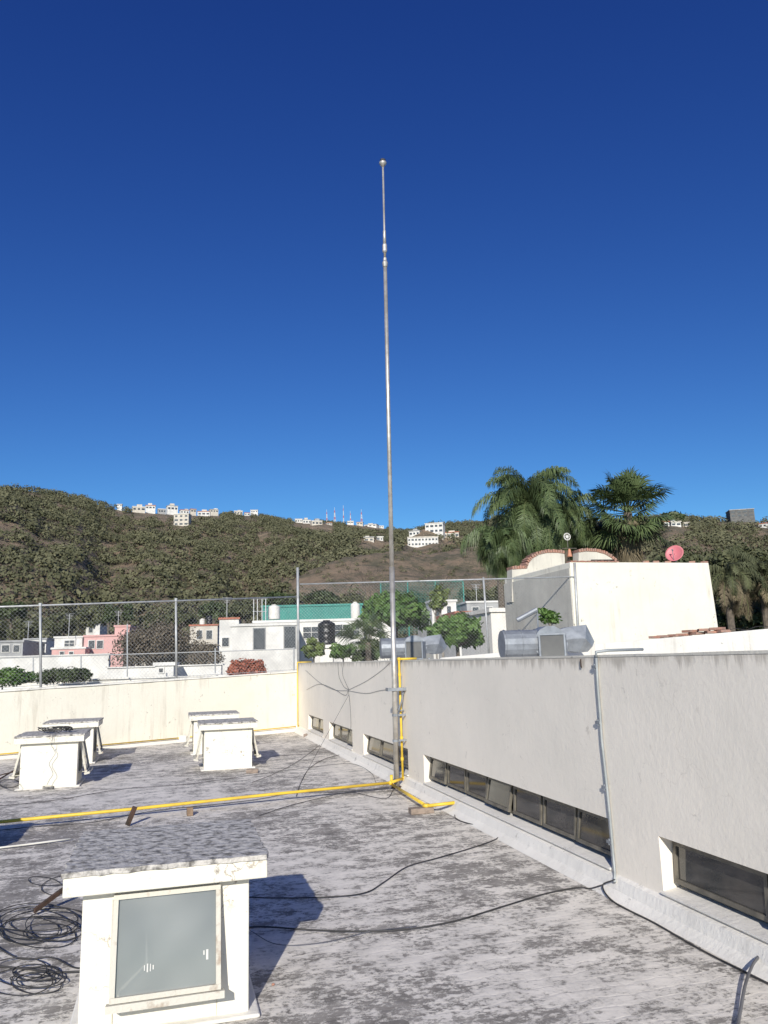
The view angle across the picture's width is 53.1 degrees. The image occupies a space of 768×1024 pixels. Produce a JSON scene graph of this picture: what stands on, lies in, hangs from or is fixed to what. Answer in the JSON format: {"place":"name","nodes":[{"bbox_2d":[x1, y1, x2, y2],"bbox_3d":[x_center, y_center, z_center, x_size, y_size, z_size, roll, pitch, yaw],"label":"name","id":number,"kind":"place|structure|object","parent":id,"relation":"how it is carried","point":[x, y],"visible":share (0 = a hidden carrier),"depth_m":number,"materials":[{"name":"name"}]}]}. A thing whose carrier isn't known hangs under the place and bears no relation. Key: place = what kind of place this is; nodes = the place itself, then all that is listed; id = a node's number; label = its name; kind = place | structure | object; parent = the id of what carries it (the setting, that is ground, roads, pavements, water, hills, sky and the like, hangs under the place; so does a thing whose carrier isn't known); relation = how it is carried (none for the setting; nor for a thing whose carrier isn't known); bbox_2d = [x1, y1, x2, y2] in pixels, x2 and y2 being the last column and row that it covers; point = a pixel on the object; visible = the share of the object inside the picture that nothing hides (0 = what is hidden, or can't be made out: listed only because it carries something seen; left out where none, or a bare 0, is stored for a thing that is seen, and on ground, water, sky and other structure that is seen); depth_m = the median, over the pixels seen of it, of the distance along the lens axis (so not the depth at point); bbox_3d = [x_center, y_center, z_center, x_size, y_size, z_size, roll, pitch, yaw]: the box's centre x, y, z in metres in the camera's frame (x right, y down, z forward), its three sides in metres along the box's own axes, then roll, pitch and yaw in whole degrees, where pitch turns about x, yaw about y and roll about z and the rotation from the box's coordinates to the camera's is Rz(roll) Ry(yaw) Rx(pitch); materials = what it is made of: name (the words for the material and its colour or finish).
{"place":"outdoors","nodes":[
{"label":"outdoors","id":0,"kind":"place"},
{"bbox_2d":[0,640,45,655],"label":"town house","id":1,"kind":"structure","parent":0,"point":[23,646],"depth_m":57.81,"materials":[{"name":"grey paint"}]},
{"bbox_2d":[0,653,111,678],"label":"boundary wall","id":2,"kind":"structure","parent":0,"point":[74,660],"depth_m":39.58,"materials":[{"name":"white paint"}]},
{"bbox_2d":[0,675,226,689],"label":"boundary wall","id":3,"kind":"structure","parent":0,"point":[30,684],"depth_m":27.69,"materials":[{"name":"white paint"}]},
{"bbox_2d":[0,624,294,678],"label":"chain-link fence","id":4,"kind":"object","parent":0,"point":[215,651],"visible":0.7,"depth_m":27.55,"materials":[{"name":"metal"}]},
{"bbox_2d":[107,664,224,677],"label":"boundary wall","id":5,"kind":"structure","parent":0,"point":[191,671],"depth_m":33.45,"materials":[{"name":"white paint"}]},
{"bbox_2d":[153,662,179,676],"bbox_3d":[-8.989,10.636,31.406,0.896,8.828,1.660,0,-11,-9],"label":"town house","id":6,"kind":"structure","parent":0,"point":[160,671],"depth_m":31.43,"materials":[{"name":"white paint"}]},
{"bbox_2d":[197,601,231,623],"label":"town tree","id":7,"kind":"object","parent":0,"point":[215,609],"visible":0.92,"depth_m":103.43,"materials":[{"name":"green plant"}]},
{"bbox_2d":[218,617,241,674],"bbox_3d":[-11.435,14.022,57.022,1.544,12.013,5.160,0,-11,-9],"label":"town house","id":8,"kind":"structure","parent":0,"point":[226,643],"depth_m":55.41,"materials":[{"name":"white paint"}]},
{"bbox_2d":[230,622,296,672],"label":"town house","id":9,"kind":"structure","parent":0,"point":[265,631],"depth_m":41.63,"materials":[{"name":"white paint"}]},
{"bbox_2d":[253,627,265,649],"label":"window","id":10,"kind":"structure","parent":9,"relation":"in","point":[257,636],"depth_m":41.61,"materials":[{"name":"grey glass"}]},
{"bbox_2d":[283,626,295,648],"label":"window","id":11,"kind":"structure","parent":9,"relation":"in","point":[291,629],"depth_m":41.80,"materials":[{"name":"grey glass"}]},
{"bbox_2d":[0,490,767,664],"bbox_3d":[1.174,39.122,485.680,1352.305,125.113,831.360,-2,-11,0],"label":"hills","id":12,"kind":"structure","parent":0,"point":[411,563],"depth_m":227.10,"materials":[{"name":"green plant"}]},
{"bbox_2d":[174,513,191,525],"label":"hill house","id":13,"kind":"structure","parent":12,"relation":"on","point":[182,519],"depth_m":386.85,"materials":[{"name":"beige paint"}]},
{"bbox_2d":[260,591,299,604],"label":"town tree","id":14,"kind":"object","parent":12,"relation":"on","point":[277,601],"visible":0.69,"depth_m":106.17,"materials":[{"name":"green plant"}]},
{"bbox_2d":[0,482,767,664],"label":"hillside woods","id":15,"kind":"object","parent":12,"relation":"on","point":[338,541],"visible":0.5,"depth_m":257.41,"materials":[{"name":"green plant"}]},
{"bbox_2d":[407,536,438,546],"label":"hill house","id":16,"kind":"structure","parent":12,"relation":"on","point":[420,541],"depth_m":334.61,"materials":[{"name":"white paint"}]},
{"bbox_2d":[424,522,444,539],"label":"hill house","id":17,"kind":"structure","parent":12,"relation":"on","point":[438,528],"depth_m":368.61,"materials":[{"name":"white paint"}]},
{"bbox_2d":[726,508,754,522],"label":"hill house","id":18,"kind":"structure","parent":12,"relation":"on","point":[738,515],"depth_m":355.06,"materials":[{"name":"concrete"}]},
{"bbox_2d":[0,0,767,529],"label":"sky","id":19,"kind":"structure","parent":0,"point":[576,191],"materials":[{"name":"blue"}]},
{"bbox_2d":[418,599,456,659],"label":"town house","id":20,"kind":"structure","parent":0,"point":[445,611],"depth_m":51.93,"materials":[{"name":"white paint"}]},
{"bbox_2d":[456,601,498,610],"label":"town house","id":21,"kind":"structure","parent":0,"point":[473,605],"depth_m":57.86,"materials":[{"name":"grey paint"}]},
{"label":"ground","id":22,"kind":"structure","parent":0,"visible":0},
{"bbox_2d":[0,600,27,639],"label":"town tree","id":23,"kind":"object","parent":22,"relation":"on","point":[13,612],"visible":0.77,"depth_m":104.11,"materials":[{"name":"green plant"}]},
{"bbox_2d":[0,666,37,689],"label":"hedge shrub","id":24,"kind":"object","parent":22,"relation":"on","point":[14,677],"visible":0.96,"depth_m":23.32,"materials":[{"name":"green plant"}]},
{"bbox_2d":[5,616,38,639],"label":"town tree","id":25,"kind":"object","parent":22,"relation":"on","point":[22,632],"visible":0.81,"depth_m":78.70,"materials":[{"name":"green plant"}]},
{"bbox_2d":[42,610,77,635],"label":"town tree","id":26,"kind":"object","parent":22,"relation":"on","point":[60,618],"visible":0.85,"depth_m":90.96,"materials":[{"name":"green plant"}]},
{"bbox_2d":[35,666,92,685],"bbox_3d":[-10.941,9.626,25.714,2.095,8.773,1.618,-2,-11,0],"label":"hedge shrub","id":27,"kind":"object","parent":22,"relation":"on","point":[83,675],"visible":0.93,"depth_m":26.05,"materials":[{"name":"green plant"}]},
{"bbox_2d":[53,636,83,647],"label":"town house","id":28,"kind":"structure","parent":22,"relation":"on","point":[73,640],"depth_m":62.41,"materials":[{"name":"white paint"}]},
{"bbox_2d":[51,647,90,654],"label":"town house","id":29,"kind":"structure","parent":22,"relation":"on","point":[58,651],"depth_m":59.35,"materials":[{"name":"pink paint"}]},
{"bbox_2d":[75,604,106,628],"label":"town tree","id":30,"kind":"object","parent":22,"relation":"on","point":[94,616],"visible":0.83,"depth_m":94.54,"materials":[{"name":"green plant"}]},
{"bbox_2d":[83,634,134,666],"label":"town house","id":31,"kind":"structure","parent":22,"relation":"on","point":[99,644],"depth_m":61.41,"materials":[{"name":"pink paint"}]},
{"bbox_2d":[130,613,164,663],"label":"town tree","id":32,"kind":"object","parent":22,"relation":"on","point":[145,617],"visible":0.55,"depth_m":86.38,"materials":[{"name":"green plant"}]},
{"bbox_2d":[108,616,203,666],"bbox_3d":[-10.945,10.534,36.699,4.782,11.147,4.667,-2,-11,0],"label":"dry tree","id":33,"kind":"object","parent":22,"relation":"on","point":[142,637],"visible":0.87,"depth_m":36.60,"materials":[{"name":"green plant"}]},
{"bbox_2d":[162,607,198,664],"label":"town tree","id":34,"kind":"object","parent":22,"relation":"on","point":[180,619],"visible":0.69,"depth_m":96.41,"materials":[{"name":"green plant"}]},
{"bbox_2d":[189,624,218,663],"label":"town house","id":35,"kind":"structure","parent":22,"relation":"on","point":[203,633],"depth_m":69.47,"materials":[{"name":"beige paint"}]},
{"bbox_2d":[184,641,225,664],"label":"dry tree","id":36,"kind":"object","parent":22,"relation":"on","point":[201,653],"visible":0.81,"depth_m":35.15,"materials":[{"name":"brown plant"}]},
{"bbox_2d":[227,599,256,623],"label":"town tree","id":37,"kind":"object","parent":22,"relation":"on","point":[234,611],"visible":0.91,"depth_m":98.57,"materials":[{"name":"green plant"}]},
{"bbox_2d":[226,658,266,674],"bbox_3d":[-3.933,8.622,21.776,1.214,8.841,1.294,-2,-11,0],"label":"bougainvillea","id":38,"kind":"object","parent":22,"relation":"on","point":[241,667],"visible":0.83,"depth_m":22.28,"materials":[{"name":"red plant"}]},
{"bbox_2d":[252,618,363,662],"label":"town house","id":39,"kind":"structure","parent":22,"relation":"on","point":[310,629],"depth_m":47.82,"materials":[{"name":"white paint"}]},
{"bbox_2d":[261,603,362,620],"bbox_3d":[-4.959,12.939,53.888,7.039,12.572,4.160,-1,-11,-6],"label":"rooftop wall","id":40,"kind":"structure","parent":39,"relation":"on","point":[312,610],"depth_m":53.03,"materials":[{"name":"teal paint"}]},
{"bbox_2d":[300,637,324,662],"bbox_3d":[-2.050,8.468,22.825,0.776,9.430,0.763,-2,-11,0],"label":"garden shrub","id":41,"kind":"object","parent":22,"relation":"on","point":[309,646],"visible":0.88,"depth_m":23.50,"materials":[{"name":"green plant"}]},
{"bbox_2d":[302,589,339,603],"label":"town tree","id":42,"kind":"object","parent":22,"relation":"on","point":[318,597],"visible":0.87,"depth_m":107.94,"materials":[{"name":"green plant"}]},
{"bbox_2d":[320,645,333,661],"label":"pillar","id":43,"kind":"structure","parent":22,"relation":"on","point":[326,658],"depth_m":27.31,"materials":[{"name":"white paint"}]},
{"bbox_2d":[318,620,334,644],"bbox_3d":[-2.067,4.342,27.688,0.634,0.878,0.640,-2,-11,0],"label":"water tank","id":44,"kind":"object","parent":43,"relation":"on","point":[328,626],"visible":0.91,"depth_m":27.44,"materials":[{"name":"black plastic"}]},
{"bbox_2d":[329,642,358,661],"bbox_3d":[-1.234,8.886,24.784,0.892,9.303,0.948,7,-14,-37],"label":"garden shrub","id":45,"kind":"object","parent":22,"relation":"on","point":[335,650],"visible":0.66,"depth_m":25.46,"materials":[{"name":"green plant"}]},
{"bbox_2d":[339,593,368,608],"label":"town tree","id":46,"kind":"object","parent":22,"relation":"on","point":[346,599],"visible":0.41,"depth_m":88.76,"materials":[{"name":"green plant"}]},
{"bbox_2d":[335,612,390,660],"bbox_3d":[-0.319,7.579,19.908,1.764,9.969,1.662,-5,-12,19],"label":"fan palm","id":47,"kind":"object","parent":22,"relation":"on","point":[366,630],"visible":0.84,"depth_m":20.62,"materials":[{"name":"green plant"}]},
{"bbox_2d":[337,557,389,660],"bbox_3d":[-0.557,7.801,27.977,1.753,12.600,1.906,-8,-12,29],"label":"bare tree","id":48,"kind":"object","parent":22,"relation":"on","point":[366,579],"visible":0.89,"depth_m":28.94,"materials":[{"name":"brown plant"}]},
{"bbox_2d":[350,637,379,661],"bbox_3d":[-0.349,8.445,22.804,1.231,9.367,1.206,-9,-13,34],"label":"garden shrub","id":49,"kind":"object","parent":22,"relation":"on","point":[360,654],"visible":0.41,"depth_m":23.35,"materials":[{"name":"green plant"}]},
{"bbox_2d":[0,732,767,1023],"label":"roof deck","id":50,"kind":"structure","parent":22,"relation":"on","point":[580,956],"depth_m":5.04,"materials":[{"name":"paint"}]},
{"bbox_2d":[0,957,65,995],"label":"cable coil","id":51,"kind":"object","parent":50,"relation":"on","point":[30,977],"visible":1,"depth_m":4.15,"materials":[{"name":"black rubber"}]},
{"bbox_2d":[0,903,81,947],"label":"cable coil","id":52,"kind":"object","parent":50,"relation":"on","point":[49,937],"visible":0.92,"depth_m":4.96,"materials":[{"name":"black rubber"}]},
{"bbox_2d":[8,728,92,790],"bbox_3d":[-4.895,3.642,11.363,1.088,0.736,0.956,1,-11,-15],"label":"roof skylight","id":53,"kind":"object","parent":50,"relation":"on","point":[37,753],"visible":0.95,"depth_m":11.01,"materials":[{"name":"white paint"}]},
{"bbox_2d":[42,717,104,763],"bbox_3d":[-5.663,4.173,13.996,1.087,0.736,0.956,1,-11,-15],"label":"roof skylight","id":54,"kind":"object","parent":50,"relation":"on","point":[92,740],"visible":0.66,"depth_m":13.73,"materials":[{"name":"white paint"}]},
{"bbox_2d":[0,671,296,759],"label":"parapet wall","id":55,"kind":"structure","parent":50,"relation":"on","point":[141,710],"depth_m":16.70,"materials":[{"name":"white paint"}]},
{"bbox_2d":[0,567,299,687],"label":"chain link fence","id":56,"kind":"object","parent":55,"relation":"on","point":[40,605],"visible":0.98,"depth_m":17.18,"materials":[{"name":"metal"}]},
{"bbox_2d":[0,661,310,754],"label":"gas pipe","id":57,"kind":"object","parent":55,"relation":"on","point":[191,736],"visible":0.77,"depth_m":18.08,"materials":[{"name":"yellow metal"}]},
{"bbox_2d":[61,819,268,1023],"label":"roof skylight","id":58,"kind":"object","parent":50,"relation":"on","point":[165,927],"visible":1,"depth_m":3.62,"materials":[{"name":"beige paint"}]},
{"bbox_2d":[109,884,220,1004],"bbox_3d":[-1.013,2.008,3.590,0.490,0.437,0.126,1,-11,-15],"label":"window frame","id":59,"kind":"structure","parent":58,"relation":"in","point":[166,943],"depth_m":3.59,"materials":[{"name":"beige paint"}]},
{"bbox_2d":[0,787,386,830],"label":"thin cable","id":60,"kind":"object","parent":50,"relation":"on","point":[171,808],"visible":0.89,"depth_m":8.97,"materials":[{"name":"black rubber"}]},
{"bbox_2d":[184,710,239,754],"bbox_3d":[-3.345,4.303,15.034,1.087,0.736,0.955,1,-11,-15],"label":"roof skylight","id":61,"kind":"object","parent":50,"relation":"on","point":[194,717],"visible":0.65,"depth_m":14.66,"materials":[{"name":"white paint"}]},
{"bbox_2d":[193,717,260,770],"bbox_3d":[-2.615,3.847,12.779,1.087,0.736,0.956,1,-11,-15],"label":"roof skylight","id":62,"kind":"object","parent":50,"relation":"on","point":[228,743],"visible":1,"depth_m":12.42,"materials":[{"name":"white paint"}]},
{"bbox_2d":[249,815,497,898],"bbox_3d":[0.310,2.985,6.879,1.097,0.008,3.767,-8,-12,29],"label":"black cable","id":63,"kind":"object","parent":50,"relation":"on","point":[376,886],"visible":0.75,"depth_m":5.56,"materials":[{"name":"rubber"}]},
{"bbox_2d":[379,158,406,788],"bbox_3d":[0.068,-0.913,10.950,0.273,9.230,0.146,1,-11,-13],"label":"antenna mast","id":64,"kind":"object","parent":50,"relation":"on","point":[394,689],"visible":0.98,"depth_m":10.68,"materials":[{"name":"metal"}]},
{"bbox_2d":[249,884,601,931],"bbox_3d":[0.283,2.605,4.997,2.650,0.049,0.406,1,-11,-15],"label":"black cable","id":65,"kind":"object","parent":50,"relation":"on","point":[420,926],"visible":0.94,"depth_m":4.85,"materials":[{"name":"rubber"}]},
{"bbox_2d":[602,879,767,983],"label":"black cable","id":66,"kind":"object","parent":50,"relation":"on","point":[715,957],"visible":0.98,"depth_m":4.45,"materials":[{"name":"rubber"}]},
{"bbox_2d":[736,955,758,1023],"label":"grey hose","id":67,"kind":"object","parent":50,"relation":"on","point":[756,959],"visible":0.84,"depth_m":3.69,"materials":[{"name":"rubber"}]},
{"bbox_2d":[357,589,431,659],"bbox_3d":[0.571,7.815,23.950,2.423,10.983,2.286,5,-13,-30],"label":"broadleaf tree","id":68,"kind":"object","parent":22,"relation":"on","point":[399,599],"visible":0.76,"depth_m":24.23,"materials":[{"name":"green plant"}]},
{"bbox_2d":[380,581,464,635],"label":"court fence","id":69,"kind":"object","parent":22,"relation":"on","point":[418,596],"visible":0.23,"depth_m":59.91,"materials":[{"name":"metal"}]},
{"bbox_2d":[427,584,450,657],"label":"broadleaf tree","id":70,"kind":"object","parent":22,"relation":"on","point":[434,593],"visible":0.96,"depth_m":26.64,"materials":[{"name":"green plant"}]},
{"bbox_2d":[425,611,484,655],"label":"broadleaf tree","id":71,"kind":"object","parent":22,"relation":"on","point":[463,634],"visible":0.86,"depth_m":22.41,"materials":[{"name":"green plant"}]},
{"bbox_2d":[458,588,487,600],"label":"town tree","id":72,"kind":"object","parent":22,"relation":"on","point":[480,597],"visible":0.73,"depth_m":93.43,"materials":[{"name":"green plant"}]},
{"bbox_2d":[461,608,505,655],"bbox_3d":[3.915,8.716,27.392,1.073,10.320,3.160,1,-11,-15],"label":"town house","id":73,"kind":"structure","parent":22,"relation":"on","point":[500,622],"depth_m":26.88,"materials":[{"name":"white paint"}]},
{"bbox_2d":[460,522,533,607],"bbox_3d":[4.225,6.934,26.499,2.648,13.474,2.324,-2,-11,0],"label":"feather palm","id":74,"kind":"object","parent":22,"relation":"on","point":[501,550],"visible":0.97,"depth_m":27.28,"materials":[{"name":"green plant"}]},
{"bbox_2d":[471,465,581,560],"bbox_3d":[5.718,5.958,28.271,4.570,15.975,4.388,-2,-11,0],"label":"feather palm","id":75,"kind":"object","parent":22,"relation":"on","point":[533,512],"visible":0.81,"depth_m":28.79,"materials":[{"name":"green plant"}]},
{"bbox_2d":[294,650,767,981],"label":"building wall","id":76,"kind":"structure","parent":22,"relation":"on","point":[507,751],"depth_m":5.58,"materials":[{"name":"white paint"}]},
{"bbox_2d":[0,657,416,823],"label":"gas pipe","id":77,"kind":"object","parent":76,"relation":"attached to","point":[202,801],"visible":0.97,"depth_m":9.09,"materials":[{"name":"yellow metal"}]},
{"bbox_2d":[367,736,381,755],"bbox_3d":[-0.146,3.684,12.127,0.067,0.254,0.786,1,-11,-15],"label":"window","id":78,"kind":"structure","parent":76,"relation":"in","point":[374,744],"depth_m":12.12,"materials":[{"name":"glass"}]},
{"bbox_2d":[380,740,392,761],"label":"window","id":79,"kind":"structure","parent":76,"relation":"in","point":[386,747],"depth_m":11.42,"materials":[{"name":"glass"}]},
{"bbox_2d":[379,634,446,660],"bbox_3d":[0.625,2.976,15.476,1.365,0.984,0.665,0,-11,-8],"label":"metal vent","id":80,"kind":"object","parent":76,"relation":"on","point":[418,647],"visible":0.69,"depth_m":15.43,"materials":[{"name":"metal"}]},
{"bbox_2d":[390,775,454,807],"bbox_3d":[0.286,3.411,9.340,0.340,0.120,2.208,2,-11,-18],"label":"gas pipe","id":81,"kind":"object","parent":76,"relation":"attached to","point":[423,804],"visible":0.96,"depth_m":8.52,"materials":[{"name":"yellow metal"}]},
{"bbox_2d":[429,757,446,783],"bbox_3d":[0.655,3.107,9.256,0.063,0.254,0.568,1,-11,-15],"label":"window","id":82,"kind":"structure","parent":76,"relation":"in","point":[438,768],"depth_m":9.24,"materials":[{"name":"glass"}]},
{"bbox_2d":[447,763,465,792],"bbox_3d":[0.825,2.994,8.683,0.041,0.254,0.568,1,-11,-15],"label":"window","id":83,"kind":"structure","parent":76,"relation":"in","point":[456,776],"depth_m":8.68,"materials":[{"name":"glass"}]},
{"bbox_2d":[466,769,487,800],"bbox_3d":[0.986,2.879,8.108,0.041,0.254,0.568,1,-11,-15],"label":"window","id":84,"kind":"structure","parent":76,"relation":"in","point":[476,784],"depth_m":8.12,"materials":[{"name":"glass"}]},
{"bbox_2d":[485,777,512,811],"bbox_3d":[1.127,2.758,7.529,0.080,0.253,0.568,1,-11,-15],"label":"window","id":85,"kind":"structure","parent":76,"relation":"in","point":[499,794],"depth_m":7.51,"materials":[{"name":"glass"}]},
{"bbox_2d":[513,786,542,824],"bbox_3d":[1.303,2.647,6.957,0.046,0.254,0.568,1,-11,-15],"label":"window","id":86,"kind":"structure","parent":76,"relation":"in","point":[528,805],"depth_m":6.94,"materials":[{"name":"glass"}]},
{"bbox_2d":[498,625,593,656],"bbox_3d":[2.391,2.125,10.986,1.378,0.993,0.671,0,-11,-8],"label":"metal vent","id":87,"kind":"object","parent":76,"relation":"on","point":[548,641],"visible":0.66,"depth_m":10.94,"materials":[{"name":"metal"}]},
{"bbox_2d":[536,607,562,625],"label":"sapling","id":88,"kind":"object","parent":76,"relation":"on","point":[550,617],"visible":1,"depth_m":15.28,"materials":[{"name":"green plant"}]},
{"bbox_2d":[543,796,577,839],"bbox_3d":[1.461,2.531,6.382,0.050,0.254,0.568,1,-11,-15],"label":"window","id":89,"kind":"structure","parent":76,"relation":"in","point":[559,817],"depth_m":6.37,"materials":[{"name":"grey glass"}]},
{"bbox_2d":[576,808,610,855],"bbox_3d":[1.613,2.413,5.805,0.067,0.254,0.568,1,-11,-15],"label":"window","id":90,"kind":"structure","parent":76,"relation":"in","point":[592,829],"depth_m":5.85,"materials":[{"name":"black glass"}]},
{"bbox_2d":[591,648,643,882],"bbox_3d":[1.746,1.810,5.621,0.461,1.595,0.150,3,-12,-25],"label":"conduit","id":91,"kind":"object","parent":76,"relation":"attached to","point":[609,841],"depth_m":5.58,"materials":[{"name":"grey metal"}]},
{"bbox_2d":[672,841,767,921],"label":"window","id":92,"kind":"structure","parent":76,"relation":"in","point":[735,885],"depth_m":4.50,"materials":[{"name":"black glass"}]},
{"bbox_2d":[552,488,596,562],"bbox_3d":[7.558,6.709,30.329,3.231,15.169,3.119,-2,-11,0],"label":"feather palm","id":93,"kind":"object","parent":22,"relation":"on","point":[576,539],"visible":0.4,"depth_m":30.99,"materials":[{"name":"green plant"}]},
{"bbox_2d":[573,521,621,557],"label":"feather palm","id":94,"kind":"object","parent":22,"relation":"on","point":[597,528],"visible":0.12,"depth_m":32.77,"materials":[{"name":"green plant"}]},
{"bbox_2d":[440,629,767,658],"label":"parapet wall","id":95,"kind":"structure","parent":22,"relation":"on","point":[749,640],"depth_m":10.72,"materials":[{"name":"white paint"}]},
{"bbox_2d":[300,563,578,662],"bbox_3d":[1.353,2.607,19.341,7.020,2.384,0.068,-3,-11,5],"label":"chain link fence","id":96,"kind":"object","parent":95,"relation":"on","point":[532,578],"visible":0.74,"depth_m":19.36,"materials":[{"name":"metal"}]},
{"bbox_2d":[504,548,717,643],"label":"bell gable house","id":97,"kind":"structure","parent":22,"relation":"on","point":[618,601],"depth_m":19.77,"materials":[{"name":"paint"}]},
{"bbox_2d":[665,545,683,562],"bbox_3d":[7.813,1.154,20.669,0.316,0.540,0.430,2,-12,-20],"label":"satellite dish","id":98,"kind":"object","parent":97,"relation":"on","point":[674,553],"visible":0.99,"depth_m":20.70,"materials":[{"name":"red paint"}]},
{"bbox_2d":[583,465,677,562],"bbox_3d":[9.853,6.096,29.376,3.814,15.862,4.096,-2,-11,0],"label":"fan palm","id":99,"kind":"object","parent":22,"relation":"on","point":[626,487],"visible":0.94,"depth_m":30.05,"materials":[{"name":"green plant"}]},
{"bbox_2d":[653,545,702,562],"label":"garden tree","id":100,"kind":"object","parent":22,"relation":"on","point":[686,557],"visible":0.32,"depth_m":49.46,"materials":[{"name":"green plant"}]},
{"bbox_2d":[698,542,767,630],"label":"garden tree","id":101,"kind":"object","parent":22,"relation":"on","point":[721,558],"visible":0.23,"depth_m":44.41,"materials":[{"name":"green plant"}]},
{"bbox_2d":[709,560,767,631],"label":"feather palm","id":102,"kind":"object","parent":22,"relation":"on","point":[728,582],"visible":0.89,"depth_m":23.54,"materials":[{"name":"green plant"}]},
{"bbox_2d":[715,596,762,630],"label":"garden tree","id":103,"kind":"object","parent":22,"relation":"on","point":[756,617],"visible":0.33,"depth_m":26.05,"materials":[{"name":"green plant"}]},
{"bbox_2d":[726,549,767,628],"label":"feather palm","id":104,"kind":"object","parent":22,"relation":"on","point":[762,568],"visible":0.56,"depth_m":24.75,"materials":[{"name":"green plant"}]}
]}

